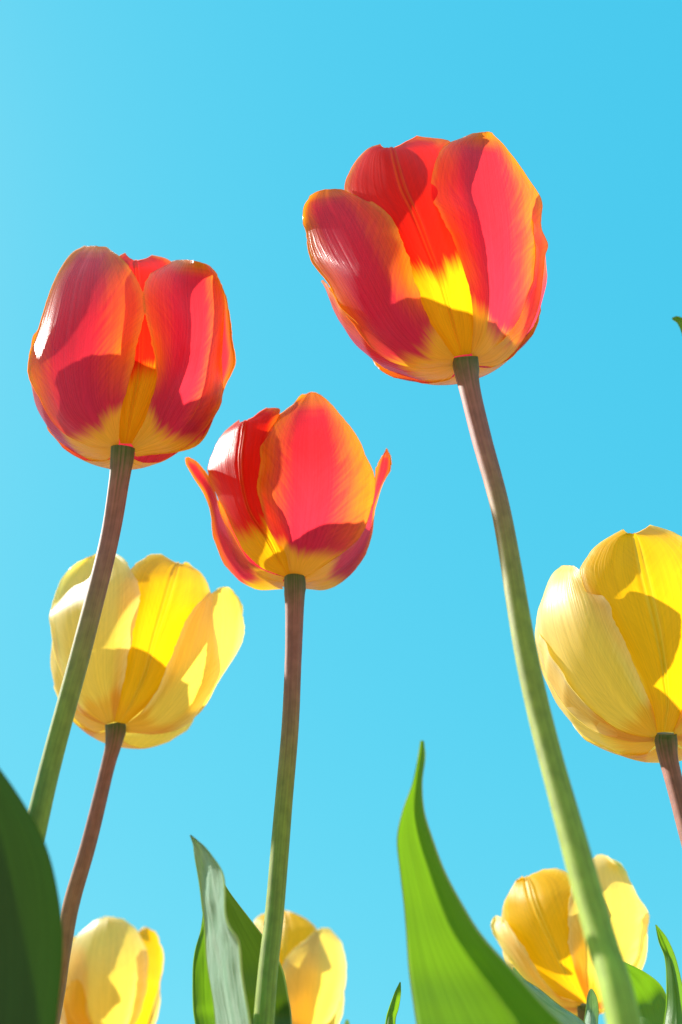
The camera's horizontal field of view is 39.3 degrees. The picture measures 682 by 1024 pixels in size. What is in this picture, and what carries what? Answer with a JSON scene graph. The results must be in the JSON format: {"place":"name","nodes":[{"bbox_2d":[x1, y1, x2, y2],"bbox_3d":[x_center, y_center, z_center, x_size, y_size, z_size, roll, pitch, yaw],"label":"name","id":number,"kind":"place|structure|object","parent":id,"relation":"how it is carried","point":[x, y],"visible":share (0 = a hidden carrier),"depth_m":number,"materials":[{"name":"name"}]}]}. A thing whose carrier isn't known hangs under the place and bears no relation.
{"place":"outdoors","nodes":[
{"label":"outdoors","id":0,"kind":"place"},
{"bbox_2d":[0,0,681,1023],"label":"sky","id":1,"kind":"structure","parent":0,"point":[203,131],"materials":[{"name":"blue"}]},
{"label":"ground","id":2,"kind":"structure","parent":0,"visible":0},
{"bbox_2d":[60,916,163,1023],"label":"tulip","id":3,"kind":"object","parent":2,"relation":"on","point":[115,970],"visible":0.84,"depth_m":0.60,"materials":[{"name":"yellow plant"}]},
{"bbox_2d":[0,246,235,1023],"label":"tulip","id":4,"kind":"object","parent":2,"relation":"on","point":[131,364],"depth_m":0.33,"materials":[{"name":"red plant"}]},
{"bbox_2d":[49,554,244,1023],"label":"tulip","id":5,"kind":"object","parent":2,"relation":"on","point":[168,641],"visible":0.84,"depth_m":0.41,"materials":[{"name":"yellow plant"}]},
{"bbox_2d":[185,392,391,1023],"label":"tulip","id":6,"kind":"object","parent":2,"relation":"on","point":[296,486],"visible":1,"depth_m":0.35,"materials":[{"name":"red plant"}]},
{"bbox_2d":[253,910,346,1023],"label":"tulip","id":7,"kind":"object","parent":2,"relation":"on","point":[312,959],"visible":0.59,"depth_m":0.60,"materials":[{"name":"yellow plant"}]},
{"bbox_2d":[385,982,400,1023],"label":"tulip leaf","id":8,"kind":"object","parent":2,"relation":"on","point":[392,1012],"visible":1,"depth_m":0.32,"materials":[{"name":"green plant"}]},
{"bbox_2d":[302,132,641,1023],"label":"tulip","id":9,"kind":"object","parent":2,"relation":"on","point":[428,258],"depth_m":0.31,"materials":[{"name":"red plant"}]},
{"bbox_2d":[513,967,585,1023],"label":"tulip leaf","id":10,"kind":"object","parent":2,"relation":"on","point":[563,1015],"visible":0.52,"depth_m":0.35,"materials":[{"name":"green plant"}]},
{"bbox_2d":[490,854,648,1021],"bbox_3d":[0.116,0.291,0.388,0.088,0.316,0.075,35,-57,-27],"label":"tulip","id":11,"kind":"object","parent":2,"relation":"on","point":[537,930],"visible":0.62,"depth_m":0.45,"materials":[{"name":"yellow plant"}]},
{"bbox_2d":[584,989,598,1023],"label":"tulip leaf","id":12,"kind":"object","parent":2,"relation":"on","point":[591,1016],"visible":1,"depth_m":0.35,"materials":[{"name":"green plant"}]},
{"bbox_2d":[535,525,681,845],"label":"tulip","id":13,"kind":"object","parent":2,"relation":"on","point":[608,634],"visible":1,"depth_m":0.32,"materials":[{"name":"yellow plant"}]},
{"bbox_2d":[625,962,665,1023],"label":"tulip leaf","id":14,"kind":"object","parent":2,"relation":"on","point":[650,993],"visible":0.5,"depth_m":0.33,"materials":[{"name":"green plant"}]},
{"bbox_2d":[655,925,681,1023],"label":"tulip leaf","id":15,"kind":"object","parent":2,"relation":"on","point":[673,1012],"visible":1,"depth_m":0.30,"materials":[{"name":"green plant"}]},
{"bbox_2d":[672,316,681,332],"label":"tulip leaf","id":16,"kind":"object","parent":2,"relation":"on","point":[677,320],"visible":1,"depth_m":0.27,"materials":[{"name":"green plant"}]}
]}

